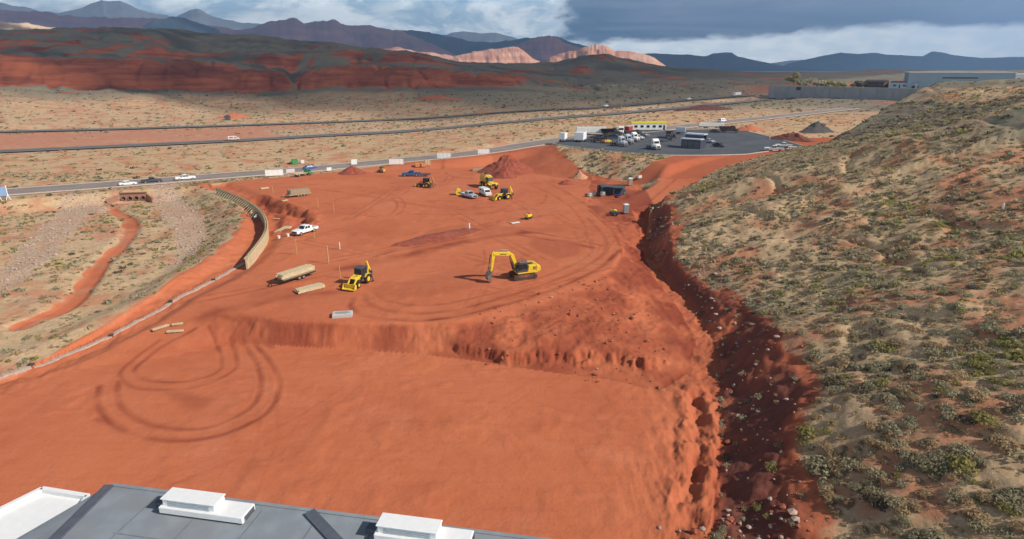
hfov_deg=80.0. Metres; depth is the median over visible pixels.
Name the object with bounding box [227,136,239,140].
van
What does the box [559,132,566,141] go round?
box trailer
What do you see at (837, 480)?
sagebrush
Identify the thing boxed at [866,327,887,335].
blackbrush
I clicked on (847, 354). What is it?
sagebrush
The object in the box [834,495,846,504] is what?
sagebrush
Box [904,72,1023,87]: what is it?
warehouse
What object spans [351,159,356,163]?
banner
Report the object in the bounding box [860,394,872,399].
sagebrush
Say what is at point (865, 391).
blackbrush
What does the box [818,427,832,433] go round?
rabbitbrush
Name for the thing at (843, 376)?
rabbitbrush
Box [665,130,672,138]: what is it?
dump truck
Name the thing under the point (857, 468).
bunch grass
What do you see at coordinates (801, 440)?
rabbitbrush
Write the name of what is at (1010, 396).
sagebrush
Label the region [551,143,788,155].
lot kerb
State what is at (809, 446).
sagebrush
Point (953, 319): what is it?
sagebrush
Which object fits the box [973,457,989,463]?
sagebrush
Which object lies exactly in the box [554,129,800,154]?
parking lot
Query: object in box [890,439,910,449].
sagebrush
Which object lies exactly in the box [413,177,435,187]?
backhoe loader
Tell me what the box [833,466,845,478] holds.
sagebrush
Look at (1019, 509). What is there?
sagebrush
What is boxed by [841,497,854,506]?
bunch grass
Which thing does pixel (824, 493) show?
bunch grass
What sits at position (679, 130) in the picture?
box trailer
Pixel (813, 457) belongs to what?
sagebrush
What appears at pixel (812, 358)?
bunch grass
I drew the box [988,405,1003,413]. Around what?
bunch grass
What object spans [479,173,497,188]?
water wagon
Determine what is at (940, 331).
sagebrush
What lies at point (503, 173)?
dirt mound
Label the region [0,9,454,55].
mountain
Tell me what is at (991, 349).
sagebrush
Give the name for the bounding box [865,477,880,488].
sagebrush
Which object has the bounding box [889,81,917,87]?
house
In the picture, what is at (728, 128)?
dump truck
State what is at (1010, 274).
sagebrush
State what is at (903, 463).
sagebrush
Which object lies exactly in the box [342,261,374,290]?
backhoe loader
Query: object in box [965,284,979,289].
blackbrush
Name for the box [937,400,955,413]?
sagebrush
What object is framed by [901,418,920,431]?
sagebrush
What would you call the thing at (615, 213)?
light tower
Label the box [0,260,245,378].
concrete footing
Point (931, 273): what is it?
sagebrush
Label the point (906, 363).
bunch grass
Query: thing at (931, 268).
sagebrush
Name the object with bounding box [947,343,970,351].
bunch grass
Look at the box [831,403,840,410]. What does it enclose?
bunch grass
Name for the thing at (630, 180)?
portable toilet
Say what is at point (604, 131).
dump truck
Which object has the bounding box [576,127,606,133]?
box trailer
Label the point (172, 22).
mountain
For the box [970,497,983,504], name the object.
rabbitbrush
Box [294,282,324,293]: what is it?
lumber stack
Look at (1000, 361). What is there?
sagebrush
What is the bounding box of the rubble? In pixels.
[0,157,824,538]
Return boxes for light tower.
[608,210,619,215]
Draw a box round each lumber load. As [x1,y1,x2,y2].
[275,264,314,279]
[287,188,309,193]
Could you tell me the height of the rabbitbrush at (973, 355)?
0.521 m
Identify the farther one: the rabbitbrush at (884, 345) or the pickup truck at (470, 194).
the pickup truck at (470, 194)
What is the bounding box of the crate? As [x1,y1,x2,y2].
[424,159,430,165]
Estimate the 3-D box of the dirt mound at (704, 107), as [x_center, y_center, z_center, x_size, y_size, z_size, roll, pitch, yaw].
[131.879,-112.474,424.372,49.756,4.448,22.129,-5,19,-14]
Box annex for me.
[0,486,89,538]
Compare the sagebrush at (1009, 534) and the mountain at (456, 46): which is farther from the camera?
the mountain at (456, 46)
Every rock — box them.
[690,528,697,534]
[726,516,733,521]
[778,503,785,509]
[787,508,797,515]
[791,516,799,521]
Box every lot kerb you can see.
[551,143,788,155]
[690,128,801,145]
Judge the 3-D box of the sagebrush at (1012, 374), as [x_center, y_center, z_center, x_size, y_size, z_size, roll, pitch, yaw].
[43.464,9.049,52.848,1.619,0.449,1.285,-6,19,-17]
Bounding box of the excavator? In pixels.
[485,249,540,282]
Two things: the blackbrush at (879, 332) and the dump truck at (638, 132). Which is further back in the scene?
the dump truck at (638, 132)
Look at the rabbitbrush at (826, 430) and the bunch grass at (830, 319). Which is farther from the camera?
the bunch grass at (830, 319)
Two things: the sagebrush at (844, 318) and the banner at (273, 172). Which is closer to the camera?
the sagebrush at (844, 318)
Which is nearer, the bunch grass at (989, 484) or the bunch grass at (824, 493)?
the bunch grass at (989, 484)
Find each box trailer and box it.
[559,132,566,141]
[574,131,586,140]
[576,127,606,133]
[624,125,632,130]
[676,127,686,133]
[698,123,724,127]
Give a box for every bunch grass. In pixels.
[809,356,820,361]
[809,412,821,419]
[816,439,832,450]
[817,485,836,499]
[823,446,835,454]
[824,390,837,395]
[824,499,834,506]
[825,316,836,322]
[826,454,840,462]
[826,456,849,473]
[827,366,842,373]
[830,507,842,515]
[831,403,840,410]
[832,329,845,336]
[833,354,849,360]
[836,359,850,369]
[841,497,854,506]
[851,337,861,341]
[854,464,864,472]
[860,489,871,499]
[861,304,872,308]
[862,421,883,431]
[863,436,878,447]
[876,441,895,452]
[878,476,895,486]
[879,395,895,403]
[879,523,890,534]
[880,432,893,440]
[881,406,898,417]
[887,339,905,348]
[892,501,911,515]
[894,384,909,393]
[898,360,913,367]
[902,394,911,401]
[907,391,917,397]
[909,394,921,401]
[909,501,922,513]
[911,381,921,387]
[911,450,928,461]
[916,488,935,499]
[924,340,943,348]
[926,436,937,445]
[931,363,943,368]
[940,372,966,381]
[944,424,959,433]
[944,472,959,481]
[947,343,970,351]
[947,370,971,378]
[959,494,976,505]
[959,508,968,518]
[962,509,984,521]
[966,389,989,402]
[967,508,990,523]
[970,339,990,348]
[973,489,996,506]
[981,273,995,276]
[982,479,996,489]
[986,433,1023,450]
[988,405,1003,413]
[995,326,1011,334]
[999,449,1018,456]
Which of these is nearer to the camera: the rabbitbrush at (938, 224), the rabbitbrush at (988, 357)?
the rabbitbrush at (988, 357)
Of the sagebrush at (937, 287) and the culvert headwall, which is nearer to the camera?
the sagebrush at (937, 287)
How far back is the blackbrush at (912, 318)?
67.67 m
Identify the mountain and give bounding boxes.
[0,0,259,29]
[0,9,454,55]
[0,22,54,29]
[143,16,219,33]
[387,46,539,62]
[402,30,585,55]
[444,31,516,41]
[513,35,581,61]
[548,44,664,65]
[646,52,834,70]
[772,60,800,65]
[784,51,1023,70]
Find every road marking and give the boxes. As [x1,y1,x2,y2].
[7,99,768,151]
[10,109,838,191]
[11,99,757,149]
[18,96,736,131]
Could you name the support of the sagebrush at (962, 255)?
on the ground at (394, 394)
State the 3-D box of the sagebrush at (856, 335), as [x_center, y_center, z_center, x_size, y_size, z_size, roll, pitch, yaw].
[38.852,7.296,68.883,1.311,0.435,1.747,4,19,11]
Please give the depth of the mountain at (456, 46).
8946.42 m
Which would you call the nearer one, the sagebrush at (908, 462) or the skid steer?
the sagebrush at (908, 462)
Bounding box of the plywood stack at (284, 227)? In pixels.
[274,226,291,232]
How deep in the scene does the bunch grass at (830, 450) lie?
53.05 m
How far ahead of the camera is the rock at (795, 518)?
47.22 m
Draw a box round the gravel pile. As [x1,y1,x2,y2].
[799,121,833,132]
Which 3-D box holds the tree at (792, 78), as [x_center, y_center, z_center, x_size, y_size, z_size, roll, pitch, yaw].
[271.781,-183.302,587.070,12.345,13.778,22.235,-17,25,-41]
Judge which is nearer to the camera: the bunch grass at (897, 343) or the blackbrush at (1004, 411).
the blackbrush at (1004, 411)
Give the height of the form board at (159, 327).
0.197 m
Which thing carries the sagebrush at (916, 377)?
on the ground at (394, 394)
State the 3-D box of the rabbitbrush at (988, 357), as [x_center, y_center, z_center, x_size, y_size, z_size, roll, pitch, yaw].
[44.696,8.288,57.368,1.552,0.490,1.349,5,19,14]
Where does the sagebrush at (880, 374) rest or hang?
on the ground at (394, 394)
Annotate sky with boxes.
[0,0,1023,62]
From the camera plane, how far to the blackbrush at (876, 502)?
45.86 m
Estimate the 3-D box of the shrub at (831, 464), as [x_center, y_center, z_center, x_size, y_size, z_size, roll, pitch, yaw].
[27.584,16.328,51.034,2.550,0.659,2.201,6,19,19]
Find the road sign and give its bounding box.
[0,185,10,200]
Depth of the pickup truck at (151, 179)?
186.43 m
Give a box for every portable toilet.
[622,203,628,213]
[627,177,632,185]
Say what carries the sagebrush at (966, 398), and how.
on the ground at (394, 394)
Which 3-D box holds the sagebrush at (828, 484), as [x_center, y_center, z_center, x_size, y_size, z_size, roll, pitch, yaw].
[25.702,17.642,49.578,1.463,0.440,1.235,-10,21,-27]
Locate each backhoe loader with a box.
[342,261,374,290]
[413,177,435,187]
[491,186,513,199]
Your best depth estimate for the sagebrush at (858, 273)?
84.39 m
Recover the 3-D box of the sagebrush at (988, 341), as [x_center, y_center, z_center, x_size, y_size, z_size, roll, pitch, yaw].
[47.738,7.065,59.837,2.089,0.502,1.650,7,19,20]
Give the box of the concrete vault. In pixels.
[332,310,352,317]
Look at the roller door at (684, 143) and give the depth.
218.64 m
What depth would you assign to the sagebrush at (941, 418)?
50.59 m
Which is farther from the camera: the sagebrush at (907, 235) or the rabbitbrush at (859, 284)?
the sagebrush at (907, 235)
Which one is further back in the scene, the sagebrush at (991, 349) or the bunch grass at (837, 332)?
the bunch grass at (837, 332)
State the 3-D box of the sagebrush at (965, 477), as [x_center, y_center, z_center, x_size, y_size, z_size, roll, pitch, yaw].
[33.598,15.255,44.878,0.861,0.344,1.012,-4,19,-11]
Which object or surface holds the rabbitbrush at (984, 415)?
on the ground at (394, 394)
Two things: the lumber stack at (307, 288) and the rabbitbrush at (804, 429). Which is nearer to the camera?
the rabbitbrush at (804, 429)
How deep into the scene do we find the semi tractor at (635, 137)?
236.04 m
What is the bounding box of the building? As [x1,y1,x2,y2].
[17,483,549,538]
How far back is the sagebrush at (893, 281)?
79.33 m
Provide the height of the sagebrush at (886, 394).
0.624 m
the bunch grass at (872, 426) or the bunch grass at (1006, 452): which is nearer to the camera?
the bunch grass at (1006, 452)
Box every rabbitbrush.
[753,502,762,511]
[763,460,776,471]
[794,422,818,439]
[795,435,810,444]
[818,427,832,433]
[829,299,841,304]
[838,373,852,379]
[844,289,855,293]
[854,282,867,286]
[870,340,896,352]
[875,377,890,387]
[887,282,899,286]
[920,464,945,475]
[932,385,945,392]
[933,222,944,226]
[936,289,950,294]
[943,254,956,260]
[944,453,979,476]
[952,305,967,311]
[954,352,967,356]
[967,358,981,366]
[967,369,989,376]
[968,352,986,360]
[968,409,1001,426]
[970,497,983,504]
[976,354,995,361]
[977,362,998,372]
[984,369,995,374]
[987,376,999,384]
[993,340,1006,346]
[993,499,1022,518]
[995,378,1014,385]
[997,334,1011,340]
[999,255,1017,259]
[1001,233,1017,237]
[1003,340,1023,348]
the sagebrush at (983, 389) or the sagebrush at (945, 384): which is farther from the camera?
the sagebrush at (945, 384)
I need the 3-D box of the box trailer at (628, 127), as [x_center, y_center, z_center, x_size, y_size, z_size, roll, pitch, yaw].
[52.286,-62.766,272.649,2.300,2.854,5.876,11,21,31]
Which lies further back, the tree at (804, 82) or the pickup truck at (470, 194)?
the tree at (804, 82)
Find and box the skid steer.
[377,166,385,172]
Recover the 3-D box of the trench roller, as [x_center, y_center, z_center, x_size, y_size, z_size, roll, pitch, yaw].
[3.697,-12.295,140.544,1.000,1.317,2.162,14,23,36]
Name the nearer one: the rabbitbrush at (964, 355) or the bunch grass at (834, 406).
the bunch grass at (834, 406)
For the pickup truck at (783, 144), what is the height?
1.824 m
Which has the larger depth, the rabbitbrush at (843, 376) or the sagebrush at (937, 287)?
the sagebrush at (937, 287)
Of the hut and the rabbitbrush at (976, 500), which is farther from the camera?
the hut
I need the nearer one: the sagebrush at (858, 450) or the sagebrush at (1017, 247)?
the sagebrush at (858, 450)
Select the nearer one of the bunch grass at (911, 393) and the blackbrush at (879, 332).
the bunch grass at (911, 393)
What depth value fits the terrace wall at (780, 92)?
542.08 m
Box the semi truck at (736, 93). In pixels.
[732,92,740,95]
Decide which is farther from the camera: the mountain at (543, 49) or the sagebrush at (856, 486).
the mountain at (543, 49)
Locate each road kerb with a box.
[6,108,836,188]
[8,108,860,195]
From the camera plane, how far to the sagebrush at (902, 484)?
46.52 m
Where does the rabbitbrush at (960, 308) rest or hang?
on the ground at (394, 394)
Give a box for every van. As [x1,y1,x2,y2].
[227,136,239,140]
[478,186,491,196]
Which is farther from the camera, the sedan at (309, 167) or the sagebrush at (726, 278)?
the sedan at (309, 167)
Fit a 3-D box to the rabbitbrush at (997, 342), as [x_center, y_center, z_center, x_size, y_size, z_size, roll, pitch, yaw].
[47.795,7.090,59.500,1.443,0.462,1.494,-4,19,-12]
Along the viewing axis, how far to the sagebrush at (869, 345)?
65.51 m
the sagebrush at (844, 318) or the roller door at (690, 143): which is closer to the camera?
the sagebrush at (844, 318)
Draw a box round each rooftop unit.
[155,487,254,523]
[365,512,474,538]
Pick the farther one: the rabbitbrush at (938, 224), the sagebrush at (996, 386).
the rabbitbrush at (938, 224)
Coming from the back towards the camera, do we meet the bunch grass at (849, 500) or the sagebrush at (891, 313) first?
the sagebrush at (891, 313)
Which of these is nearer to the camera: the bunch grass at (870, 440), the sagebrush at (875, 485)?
the sagebrush at (875, 485)
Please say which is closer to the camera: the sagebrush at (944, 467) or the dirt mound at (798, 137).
the sagebrush at (944, 467)
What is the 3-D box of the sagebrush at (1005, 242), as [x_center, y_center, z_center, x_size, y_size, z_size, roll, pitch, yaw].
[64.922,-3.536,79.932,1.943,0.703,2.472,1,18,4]
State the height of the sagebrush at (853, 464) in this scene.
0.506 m
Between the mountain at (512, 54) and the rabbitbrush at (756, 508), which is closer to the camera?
the rabbitbrush at (756, 508)
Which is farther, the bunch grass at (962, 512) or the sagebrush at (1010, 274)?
the sagebrush at (1010, 274)
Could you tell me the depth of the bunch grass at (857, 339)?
67.97 m
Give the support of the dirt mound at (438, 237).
on the ground at (394, 394)
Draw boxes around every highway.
[0,94,767,131]
[0,99,772,152]
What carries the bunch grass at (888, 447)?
on the ground at (394, 394)
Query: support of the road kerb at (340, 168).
on the road
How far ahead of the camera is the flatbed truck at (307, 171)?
198.52 m
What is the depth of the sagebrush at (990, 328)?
61.43 m
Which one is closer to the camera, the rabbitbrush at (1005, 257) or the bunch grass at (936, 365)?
the bunch grass at (936, 365)
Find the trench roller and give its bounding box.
[524,213,531,219]
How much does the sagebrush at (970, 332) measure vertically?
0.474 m
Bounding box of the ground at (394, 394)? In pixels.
[0,26,1023,538]
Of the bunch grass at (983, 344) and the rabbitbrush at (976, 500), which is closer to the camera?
the rabbitbrush at (976, 500)
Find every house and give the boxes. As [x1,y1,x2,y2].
[864,79,888,87]
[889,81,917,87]
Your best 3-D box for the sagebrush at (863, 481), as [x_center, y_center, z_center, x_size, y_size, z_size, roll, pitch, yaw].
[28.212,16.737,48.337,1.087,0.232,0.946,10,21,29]
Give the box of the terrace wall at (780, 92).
[768,85,920,99]
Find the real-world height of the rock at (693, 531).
0.629 m
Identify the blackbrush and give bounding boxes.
[821,376,844,388]
[835,211,848,215]
[846,384,870,394]
[856,491,887,511]
[858,353,866,358]
[862,226,872,230]
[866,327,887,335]
[900,315,919,321]
[902,366,910,372]
[907,363,919,368]
[910,267,927,273]
[930,391,942,397]
[953,413,976,425]
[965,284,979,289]
[976,463,987,469]
[997,406,1016,414]
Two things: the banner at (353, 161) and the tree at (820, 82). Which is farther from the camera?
the tree at (820, 82)
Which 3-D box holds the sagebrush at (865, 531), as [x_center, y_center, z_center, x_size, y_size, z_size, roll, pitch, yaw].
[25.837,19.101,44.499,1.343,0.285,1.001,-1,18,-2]
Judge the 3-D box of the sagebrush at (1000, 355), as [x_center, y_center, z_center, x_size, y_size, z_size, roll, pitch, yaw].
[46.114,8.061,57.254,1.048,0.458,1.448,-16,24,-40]
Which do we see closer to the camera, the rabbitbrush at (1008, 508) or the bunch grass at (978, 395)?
the rabbitbrush at (1008, 508)
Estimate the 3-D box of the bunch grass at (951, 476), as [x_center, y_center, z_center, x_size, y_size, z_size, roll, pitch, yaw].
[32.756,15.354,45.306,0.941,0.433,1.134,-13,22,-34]
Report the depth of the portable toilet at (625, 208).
146.83 m
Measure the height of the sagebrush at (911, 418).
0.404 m
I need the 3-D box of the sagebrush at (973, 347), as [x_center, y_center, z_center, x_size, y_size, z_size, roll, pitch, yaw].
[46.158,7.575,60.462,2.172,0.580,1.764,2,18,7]
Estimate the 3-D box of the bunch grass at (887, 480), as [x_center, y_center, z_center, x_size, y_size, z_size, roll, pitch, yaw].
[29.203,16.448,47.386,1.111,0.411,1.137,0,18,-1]
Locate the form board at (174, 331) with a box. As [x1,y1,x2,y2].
[166,329,183,332]
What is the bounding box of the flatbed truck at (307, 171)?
[293,168,312,176]
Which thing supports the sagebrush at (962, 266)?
on the ground at (394, 394)
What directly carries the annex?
on the ground at (394, 394)
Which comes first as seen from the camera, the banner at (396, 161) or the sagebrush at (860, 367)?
the sagebrush at (860, 367)
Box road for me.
[7,108,856,193]
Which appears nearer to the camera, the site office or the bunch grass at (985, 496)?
the bunch grass at (985, 496)
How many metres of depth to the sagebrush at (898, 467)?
48.05 m
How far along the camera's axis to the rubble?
131.57 m
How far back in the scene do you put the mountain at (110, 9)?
10830.51 m
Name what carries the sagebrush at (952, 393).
on the ground at (394, 394)
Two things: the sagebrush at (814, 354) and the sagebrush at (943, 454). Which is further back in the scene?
the sagebrush at (814, 354)
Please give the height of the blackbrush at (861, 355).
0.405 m
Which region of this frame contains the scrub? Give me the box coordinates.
[0,78,1023,538]
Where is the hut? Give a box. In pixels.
[224,115,230,119]
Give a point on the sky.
(769, 31)
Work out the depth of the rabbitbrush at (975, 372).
55.09 m
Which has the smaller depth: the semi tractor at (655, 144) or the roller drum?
the roller drum
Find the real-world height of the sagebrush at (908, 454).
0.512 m
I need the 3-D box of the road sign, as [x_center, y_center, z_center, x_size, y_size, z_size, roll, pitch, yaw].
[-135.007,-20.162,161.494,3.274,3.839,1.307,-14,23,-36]
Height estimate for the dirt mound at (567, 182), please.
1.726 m
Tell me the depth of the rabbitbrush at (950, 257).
80.72 m
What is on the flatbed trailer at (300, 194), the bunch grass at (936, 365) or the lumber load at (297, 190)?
the lumber load at (297, 190)
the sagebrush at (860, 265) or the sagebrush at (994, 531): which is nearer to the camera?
the sagebrush at (994, 531)
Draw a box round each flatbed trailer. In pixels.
[270,270,315,286]
[282,192,310,197]
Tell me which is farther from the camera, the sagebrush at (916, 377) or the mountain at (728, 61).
the mountain at (728, 61)
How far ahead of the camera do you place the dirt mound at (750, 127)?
280.78 m
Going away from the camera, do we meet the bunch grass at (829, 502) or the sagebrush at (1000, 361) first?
the bunch grass at (829, 502)
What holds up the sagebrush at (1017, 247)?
on the ground at (394, 394)
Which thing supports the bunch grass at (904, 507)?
on the ground at (394, 394)
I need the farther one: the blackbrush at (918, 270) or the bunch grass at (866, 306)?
the blackbrush at (918, 270)
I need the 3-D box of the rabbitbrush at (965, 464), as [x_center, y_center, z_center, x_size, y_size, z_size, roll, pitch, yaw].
[34.125,14.559,46.233,2.285,0.880,3.123,11,21,31]
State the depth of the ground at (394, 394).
89.12 m
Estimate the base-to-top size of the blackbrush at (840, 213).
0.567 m
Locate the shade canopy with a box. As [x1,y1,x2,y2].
[597,184,625,195]
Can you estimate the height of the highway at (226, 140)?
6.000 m
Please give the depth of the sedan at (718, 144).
221.39 m
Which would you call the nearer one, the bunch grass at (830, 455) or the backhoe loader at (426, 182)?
the bunch grass at (830, 455)
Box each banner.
[265,169,283,176]
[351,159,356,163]
[389,159,403,164]
[437,153,450,157]
[478,149,489,153]
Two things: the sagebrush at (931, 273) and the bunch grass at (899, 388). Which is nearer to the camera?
the bunch grass at (899, 388)
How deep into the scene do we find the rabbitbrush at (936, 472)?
46.58 m
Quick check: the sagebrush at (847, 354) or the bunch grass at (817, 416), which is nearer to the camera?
the bunch grass at (817, 416)
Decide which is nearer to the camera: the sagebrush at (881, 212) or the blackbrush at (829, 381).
the blackbrush at (829, 381)
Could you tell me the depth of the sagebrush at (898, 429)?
51.71 m
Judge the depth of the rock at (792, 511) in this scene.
47.92 m
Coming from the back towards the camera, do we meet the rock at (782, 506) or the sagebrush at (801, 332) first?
the sagebrush at (801, 332)
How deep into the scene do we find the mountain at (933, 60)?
8813.25 m
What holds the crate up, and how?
on the ground at (394, 394)
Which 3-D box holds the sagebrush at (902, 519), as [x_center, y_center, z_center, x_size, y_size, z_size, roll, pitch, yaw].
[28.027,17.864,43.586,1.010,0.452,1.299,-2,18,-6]
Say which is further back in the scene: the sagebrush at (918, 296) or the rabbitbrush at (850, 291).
the rabbitbrush at (850, 291)
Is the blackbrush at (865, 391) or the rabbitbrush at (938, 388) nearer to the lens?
the rabbitbrush at (938, 388)
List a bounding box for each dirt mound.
[218,112,249,118]
[338,166,366,174]
[390,228,480,246]
[477,155,532,175]
[491,168,516,178]
[558,180,575,184]
[571,170,587,178]
[674,104,731,110]
[737,124,762,130]
[767,133,816,141]
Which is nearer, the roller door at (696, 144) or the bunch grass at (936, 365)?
the bunch grass at (936, 365)
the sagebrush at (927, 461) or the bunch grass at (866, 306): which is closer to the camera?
the sagebrush at (927, 461)
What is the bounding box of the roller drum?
[455,188,462,194]
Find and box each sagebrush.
[715,529,727,535]
[722,276,732,280]
[734,257,744,262]
[795,328,808,335]
[799,454,828,469]
[804,441,814,450]
[805,350,823,358]
[805,454,835,480]
[816,479,826,485]
[818,482,833,489]
[825,385,843,392]
[827,296,838,300]
[830,477,840,484]
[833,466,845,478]
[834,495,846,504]
[836,316,853,324]
[839,352,853,357]
[839,456,858,470]
[847,481,865,492]
[851,333,860,337]
[852,447,861,454]
[853,271,868,275]
[853,362,865,370]
[856,263,868,267]
[857,527,870,536]
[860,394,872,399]
[861,477,871,484]
[863,378,878,387]
[863,382,880,390]
[864,341,886,354]
[864,465,887,481]
[864,486,882,494]
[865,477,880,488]
[870,365,882,372]
[871,280,881,286]
[871,361,886,369]
[874,210,886,213]
[878,372,890,377]
[878,391,898,403]
[880,420,912,440]
[883,494,908,509]
[885,357,898,362]
[886,311,899,317]
[887,279,902,284]
[888,401,904,411]
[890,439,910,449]
[892,463,906,472]
[893,513,914,527]
[893,527,911,538]
[894,390,903,397]
[894,480,908,488]
[895,449,911,460]
[898,461,909,468]
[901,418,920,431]
[902,233,917,239]
[905,415,917,422]
[905,460,919,470]
[910,375,923,380]
[910,453,941,472]
[912,293,924,298]
[912,466,927,473]
[916,440,930,447]
[922,345,943,356]
[924,266,937,271]
[925,271,937,276]
[925,472,941,479]
[928,284,948,289]
[929,448,956,466]
[930,458,954,474]
[931,379,952,389]
[935,329,949,334]
[935,408,956,419]
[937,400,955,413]
[937,416,947,421]
[943,349,959,357]
[943,388,962,397]
[944,487,963,505]
[946,234,962,239]
[947,317,963,322]
[947,442,976,457]
[950,301,965,309]
[951,337,966,344]
[953,288,966,294]
[953,327,963,333]
[955,253,974,258]
[956,265,972,268]
[960,400,977,407]
[961,396,976,403]
[961,473,975,480]
[963,328,977,335]
[966,342,982,350]
[966,517,992,535]
[968,259,978,262]
[970,263,983,267]
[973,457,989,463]
[975,386,990,395]
[977,322,1011,334]
[981,298,999,305]
[985,338,1005,344]
[985,347,999,352]
[986,528,1000,534]
[988,488,1019,504]
[991,358,1010,365]
[991,422,1010,431]
[993,352,1006,358]
[993,384,1003,389]
[997,240,1014,245]
[997,524,1015,538]
[999,391,1015,399]
[1003,271,1019,276]
[1004,371,1021,378]
[1009,245,1022,249]
[1009,258,1019,262]
[1009,336,1022,342]
[1010,500,1023,516]
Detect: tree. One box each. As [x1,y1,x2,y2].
[785,72,802,85]
[798,78,818,85]
[811,80,826,85]
[823,80,848,86]
[850,80,867,86]
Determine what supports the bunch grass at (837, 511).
on the ground at (394, 394)
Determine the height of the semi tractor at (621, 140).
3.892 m
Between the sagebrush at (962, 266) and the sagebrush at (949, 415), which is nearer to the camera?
the sagebrush at (949, 415)
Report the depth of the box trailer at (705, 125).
290.61 m
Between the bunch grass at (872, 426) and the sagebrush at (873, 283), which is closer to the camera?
the bunch grass at (872, 426)
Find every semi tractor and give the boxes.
[610,135,627,146]
[617,133,633,143]
[618,126,623,134]
[631,131,640,141]
[646,139,660,149]
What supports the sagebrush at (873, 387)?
on the ground at (394, 394)
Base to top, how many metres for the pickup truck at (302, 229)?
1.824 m
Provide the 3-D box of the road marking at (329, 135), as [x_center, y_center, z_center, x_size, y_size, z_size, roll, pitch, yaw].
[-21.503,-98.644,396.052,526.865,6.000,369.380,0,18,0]
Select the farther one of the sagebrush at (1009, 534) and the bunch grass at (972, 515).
the bunch grass at (972, 515)
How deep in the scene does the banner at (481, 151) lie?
225.08 m
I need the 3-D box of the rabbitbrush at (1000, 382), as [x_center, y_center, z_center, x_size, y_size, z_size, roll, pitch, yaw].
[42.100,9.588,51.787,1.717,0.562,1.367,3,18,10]
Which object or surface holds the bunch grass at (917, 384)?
on the ground at (394, 394)
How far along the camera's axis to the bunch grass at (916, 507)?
44.16 m
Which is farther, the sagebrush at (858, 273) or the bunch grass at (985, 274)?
the sagebrush at (858, 273)
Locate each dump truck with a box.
[601,128,620,134]
[624,129,644,136]
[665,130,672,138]
[719,125,738,132]
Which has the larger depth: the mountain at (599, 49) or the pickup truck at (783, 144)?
the mountain at (599, 49)
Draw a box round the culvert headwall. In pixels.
[105,192,152,203]
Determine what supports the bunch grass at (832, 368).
on the ground at (394, 394)
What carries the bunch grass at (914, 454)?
on the ground at (394, 394)
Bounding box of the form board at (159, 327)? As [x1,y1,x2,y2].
[151,324,169,330]
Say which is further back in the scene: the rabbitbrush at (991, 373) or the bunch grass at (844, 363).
the bunch grass at (844, 363)
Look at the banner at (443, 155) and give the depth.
221.95 m
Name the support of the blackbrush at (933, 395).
on the ground at (394, 394)
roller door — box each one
[682,141,686,147]
[688,141,692,147]
[694,141,698,148]
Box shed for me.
[681,132,707,148]
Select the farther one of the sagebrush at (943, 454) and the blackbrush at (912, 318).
the blackbrush at (912, 318)
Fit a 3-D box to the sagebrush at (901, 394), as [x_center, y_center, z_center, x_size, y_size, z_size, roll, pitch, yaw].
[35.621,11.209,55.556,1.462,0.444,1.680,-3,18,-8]
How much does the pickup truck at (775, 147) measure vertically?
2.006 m
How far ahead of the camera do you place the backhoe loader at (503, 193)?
161.95 m
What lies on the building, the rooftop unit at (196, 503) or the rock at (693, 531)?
the rooftop unit at (196, 503)
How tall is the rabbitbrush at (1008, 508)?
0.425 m
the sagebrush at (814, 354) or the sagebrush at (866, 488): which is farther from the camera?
the sagebrush at (814, 354)
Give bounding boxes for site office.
[630,121,666,129]
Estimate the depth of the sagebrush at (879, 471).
48.41 m
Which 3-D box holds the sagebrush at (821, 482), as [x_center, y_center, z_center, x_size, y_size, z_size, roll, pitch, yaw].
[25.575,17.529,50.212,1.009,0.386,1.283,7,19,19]
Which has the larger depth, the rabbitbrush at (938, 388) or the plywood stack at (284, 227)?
the plywood stack at (284, 227)
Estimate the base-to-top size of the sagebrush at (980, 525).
0.561 m
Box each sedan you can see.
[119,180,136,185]
[303,165,317,168]
[712,142,725,146]
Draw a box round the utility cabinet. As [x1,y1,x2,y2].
[291,159,297,164]
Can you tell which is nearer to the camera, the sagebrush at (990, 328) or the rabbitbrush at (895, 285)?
the sagebrush at (990, 328)
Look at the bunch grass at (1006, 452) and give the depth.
45.90 m
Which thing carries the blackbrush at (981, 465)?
on the ground at (394, 394)
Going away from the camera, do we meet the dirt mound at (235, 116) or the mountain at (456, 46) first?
the dirt mound at (235, 116)
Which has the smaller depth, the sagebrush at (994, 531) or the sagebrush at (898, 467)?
the sagebrush at (994, 531)
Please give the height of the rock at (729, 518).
0.318 m
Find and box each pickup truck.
[141,177,162,182]
[175,174,195,179]
[291,224,318,235]
[401,170,420,176]
[460,190,477,198]
[764,145,783,151]
[775,142,792,146]
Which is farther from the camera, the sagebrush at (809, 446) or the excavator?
the excavator
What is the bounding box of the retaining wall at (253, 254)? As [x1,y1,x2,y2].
[211,187,268,269]
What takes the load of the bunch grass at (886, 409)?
on the ground at (394, 394)
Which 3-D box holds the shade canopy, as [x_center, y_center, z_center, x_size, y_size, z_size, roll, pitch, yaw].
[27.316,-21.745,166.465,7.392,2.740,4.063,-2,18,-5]
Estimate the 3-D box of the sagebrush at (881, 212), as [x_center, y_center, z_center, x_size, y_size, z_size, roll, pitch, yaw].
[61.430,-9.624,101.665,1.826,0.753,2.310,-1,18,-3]
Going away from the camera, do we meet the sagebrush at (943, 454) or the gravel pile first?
the sagebrush at (943, 454)
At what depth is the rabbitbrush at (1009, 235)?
81.58 m
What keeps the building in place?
on the ground at (394, 394)
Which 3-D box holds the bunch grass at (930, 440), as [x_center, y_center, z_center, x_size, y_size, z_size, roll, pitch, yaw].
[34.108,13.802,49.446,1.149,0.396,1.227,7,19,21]

